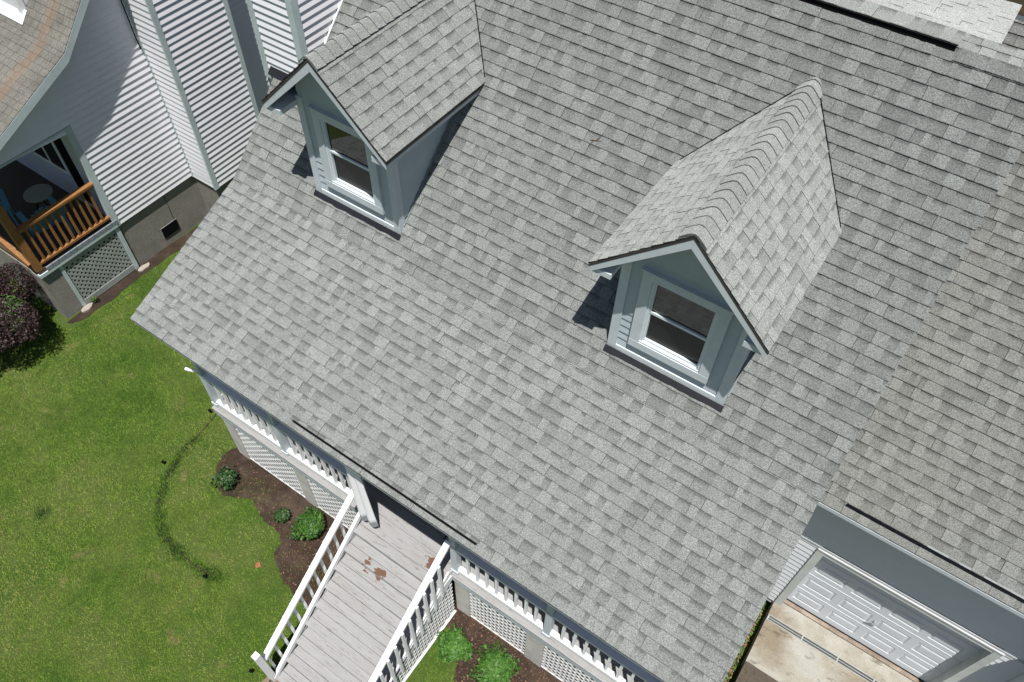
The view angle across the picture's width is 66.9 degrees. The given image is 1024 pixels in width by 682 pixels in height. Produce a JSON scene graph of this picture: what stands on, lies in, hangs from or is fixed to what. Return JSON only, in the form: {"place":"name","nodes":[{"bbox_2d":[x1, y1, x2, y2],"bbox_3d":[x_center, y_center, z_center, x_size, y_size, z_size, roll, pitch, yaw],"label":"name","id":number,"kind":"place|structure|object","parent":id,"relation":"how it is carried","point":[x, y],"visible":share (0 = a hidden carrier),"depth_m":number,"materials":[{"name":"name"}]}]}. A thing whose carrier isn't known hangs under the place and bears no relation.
{"place":"outdoors","nodes":[
{"label":"outdoors","id":0,"kind":"place"},
{"bbox_2d":[261,677,279,681],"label":"path","id":1,"kind":"structure","parent":0,"point":[266,679],"depth_m":11.58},
{"bbox_2d":[0,221,770,681],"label":"ground","id":2,"kind":"structure","parent":0,"point":[94,625],"depth_m":13.00,"materials":[{"name":"plant"}]},
{"bbox_2d":[0,260,42,351],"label":"purple bush","id":3,"kind":"object","parent":2,"relation":"on","point":[11,303],"visible":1,"depth_m":14.48,"materials":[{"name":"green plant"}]},
{"bbox_2d":[32,435,221,588],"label":"tall grass tufts","id":4,"kind":"object","parent":2,"relation":"on","point":[162,530],"visible":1,"depth_m":13.03,"materials":[{"name":"green plant"}]},
{"bbox_2d":[67,225,198,322],"bbox_3d":[-7.824,-1.584,16.646,0.361,0.001,3.911,29,57,20],"label":"soil strip","id":5,"kind":"object","parent":2,"relation":"on","point":[110,294],"visible":0.72,"depth_m":16.45,"materials":[{"name":"brown soil"}]},
{"bbox_2d":[81,302,92,312],"bbox_3d":[-8.703,-0.676,15.898,0.135,0.045,0.279,29,57,20],"label":"flat stone","id":6,"kind":"object","parent":5,"relation":"on","point":[87,307],"visible":1,"depth_m":15.88,"materials":[{"name":"beige stone"}]},
{"bbox_2d":[91,295,98,302],"bbox_3d":[-8.593,-0.848,15.963,0.152,0.176,0.134,-17,54,-14],"label":"weed","id":7,"kind":"object","parent":5,"relation":"on","point":[94,298],"visible":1,"depth_m":15.92,"materials":[{"name":"green plant"}]},
{"bbox_2d":[138,262,149,271],"bbox_3d":[-7.884,-1.575,16.617,0.131,0.045,0.296,29,57,20],"label":"flat stone","id":8,"kind":"object","parent":5,"relation":"on","point":[142,268],"visible":1,"depth_m":16.60,"materials":[{"name":"beige stone"}]},
{"bbox_2d":[0,0,269,318],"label":"neighbour house","id":9,"kind":"structure","parent":2,"relation":"on","point":[130,124],"depth_m":14.84,"materials":[{"name":"white wood"}]},
{"bbox_2d":[0,188,18,225],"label":"patio chair","id":10,"kind":"object","parent":9,"relation":"on","point":[4,203],"visible":0.66,"depth_m":15.05,"materials":[{"name":"blue"}]},
{"bbox_2d":[23,184,52,210],"bbox_3d":[-9.315,-2.747,15.425,0.537,0.524,0.537,29,57,20],"label":"round table","id":11,"kind":"object","parent":9,"relation":"on","point":[37,193],"visible":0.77,"depth_m":15.22,"materials":[{"name":"beige"}]},
{"bbox_2d":[15,196,75,246],"bbox_3d":[-8.953,-2.363,14.842,0.740,0.980,0.720,38,60,25],"label":"patio chair","id":12,"kind":"object","parent":9,"relation":"on","point":[23,218],"visible":0.55,"depth_m":14.78,"materials":[{"name":"blue"}]},
{"bbox_2d":[33,141,70,175],"bbox_3d":[-9.109,-3.873,14.915,1.150,1.210,0.022,29,57,20],"label":"window","id":13,"kind":"structure","parent":9,"relation":"in","point":[48,152],"depth_m":15.12,"materials":[{"name":"black glass"}]},
{"bbox_2d":[62,229,134,303],"bbox_3d":[-8.393,-1.509,15.795,0.020,1.190,1.230,29,57,20],"label":"lattice panel","id":14,"kind":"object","parent":9,"relation":"in","point":[129,268],"depth_m":15.79,"materials":[{"name":"grey wood"}]},
{"bbox_2d":[158,414,216,574],"bbox_3d":[-5.603,2.667,13.405,0.982,0.001,3.205,-10,53,-9],"label":"garden hose","id":15,"kind":"object","parent":2,"relation":"on","point":[184,557],"visible":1,"depth_m":13.36,"materials":[{"name":"rubber"}]},
{"bbox_2d":[215,448,348,606],"bbox_3d":[-3.881,2.947,13.226,1.371,0.001,3.439,-37,61,-26],"label":"soil bed","id":16,"kind":"object","parent":2,"relation":"on","point":[276,489],"visible":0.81,"depth_m":13.27,"materials":[{"name":"brown soil"}]},
{"bbox_2d":[209,463,237,490],"bbox_3d":[-4.928,2.390,13.414,0.413,0.381,0.505,29,57,20],"label":"shrub","id":17,"kind":"object","parent":16,"relation":"on","point":[227,476],"visible":1,"depth_m":13.33,"materials":[{"name":"green plant"}]},
{"bbox_2d":[272,506,291,522],"bbox_3d":[-3.883,2.960,13.105,0.311,0.214,0.320,29,57,20],"label":"shrub","id":18,"kind":"object","parent":16,"relation":"on","point":[281,514],"visible":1,"depth_m":13.05,"materials":[{"name":"green plant"}]},
{"bbox_2d":[289,504,324,539],"bbox_3d":[-3.371,3.088,12.856,0.549,0.469,0.675,29,57,20],"label":"shrub","id":19,"kind":"object","parent":16,"relation":"on","point":[309,524],"visible":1,"depth_m":12.74,"materials":[{"name":"green plant"}]},
{"bbox_2d":[251,489,455,681],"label":"front steps","id":20,"kind":"structure","parent":2,"relation":"on","point":[385,589],"depth_m":11.32,"materials":[{"name":"white paint"}]},
{"bbox_2d":[253,447,596,681],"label":"crawl space soil","id":21,"kind":"structure","parent":2,"relation":"on","point":[453,589],"depth_m":12.19,"materials":[{"name":"brown soil"}]},
{"bbox_2d":[446,603,565,681],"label":"soil bed","id":22,"kind":"object","parent":2,"relation":"on","point":[527,662],"visible":0.42,"depth_m":11.87,"materials":[{"name":"brown soil"}]},
{"bbox_2d":[217,447,576,681],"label":"mulch chips","id":23,"kind":"object","parent":22,"relation":"on","point":[468,634],"visible":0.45,"depth_m":12.46,"materials":[{"name":"brown wood"}]},
{"bbox_2d":[436,623,475,662],"bbox_3d":[-0.860,4.595,11.726,0.597,0.505,0.568,-4,52,-5],"label":"shrub","id":24,"kind":"object","parent":22,"relation":"on","point":[455,645],"visible":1,"depth_m":11.55,"materials":[{"name":"green plant"}]},
{"bbox_2d":[467,640,520,681],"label":"shrub","id":25,"kind":"object","parent":22,"relation":"on","point":[495,664],"visible":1,"depth_m":11.44,"materials":[{"name":"green plant"}]},
{"bbox_2d":[130,0,1023,681],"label":"house","id":26,"kind":"structure","parent":2,"relation":"on","point":[436,274],"depth_m":8.69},
{"bbox_2d":[345,466,378,526],"bbox_3d":[-2.096,1.998,10.571,0.157,2.052,0.446,-30,59,-22],"label":"porch column","id":27,"kind":"object","parent":26,"relation":"attached to","point":[365,509],"visible":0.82,"depth_m":10.73,"materials":[{"name":"white wood"}]},
{"bbox_2d":[724,654,738,681],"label":"soil strip","id":28,"kind":"object","parent":2,"relation":"on","point":[729,674],"visible":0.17,"depth_m":11.80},
{"bbox_2d":[723,609,764,681],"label":"ground cover","id":29,"kind":"object","parent":28,"relation":"on","point":[741,651],"visible":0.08,"depth_m":11.91,"materials":[{"name":"green plant"}]},
{"bbox_2d":[740,602,912,681],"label":"driveway apron","id":30,"kind":"object","parent":2,"relation":"on","point":[777,653],"visible":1,"depth_m":11.65,"materials":[{"name":"concrete"}]},
{"bbox_2d":[766,614,878,681],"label":"trench drain","id":31,"kind":"object","parent":30,"relation":"on","point":[824,651],"visible":1,"depth_m":11.71,"materials":[{"name":"grey metal"}]},
{"bbox_2d":[783,599,921,681],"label":"door threshold","id":32,"kind":"object","parent":2,"relation":"on","point":[852,642],"depth_m":11.78,"materials":[{"name":"beige concrete"}]},
{"bbox_2d":[767,19,1023,681],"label":"garage","id":33,"kind":"structure","parent":2,"relation":"on","point":[907,554],"depth_m":9.06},
{"bbox_2d":[787,556,983,681],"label":"garage door","id":34,"kind":"structure","parent":33,"relation":"in","point":[894,630],"depth_m":11.07,"materials":[{"name":"paint"}]},
{"bbox_2d":[733,661,777,681],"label":"driveway","id":35,"kind":"structure","parent":0,"point":[748,672],"depth_m":11.47,"materials":[{"name":"concrete"}]},
{"bbox_2d":[1006,0,1023,15],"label":"leaf litter ground","id":36,"kind":"structure","parent":0,"point":[1021,10],"depth_m":24.16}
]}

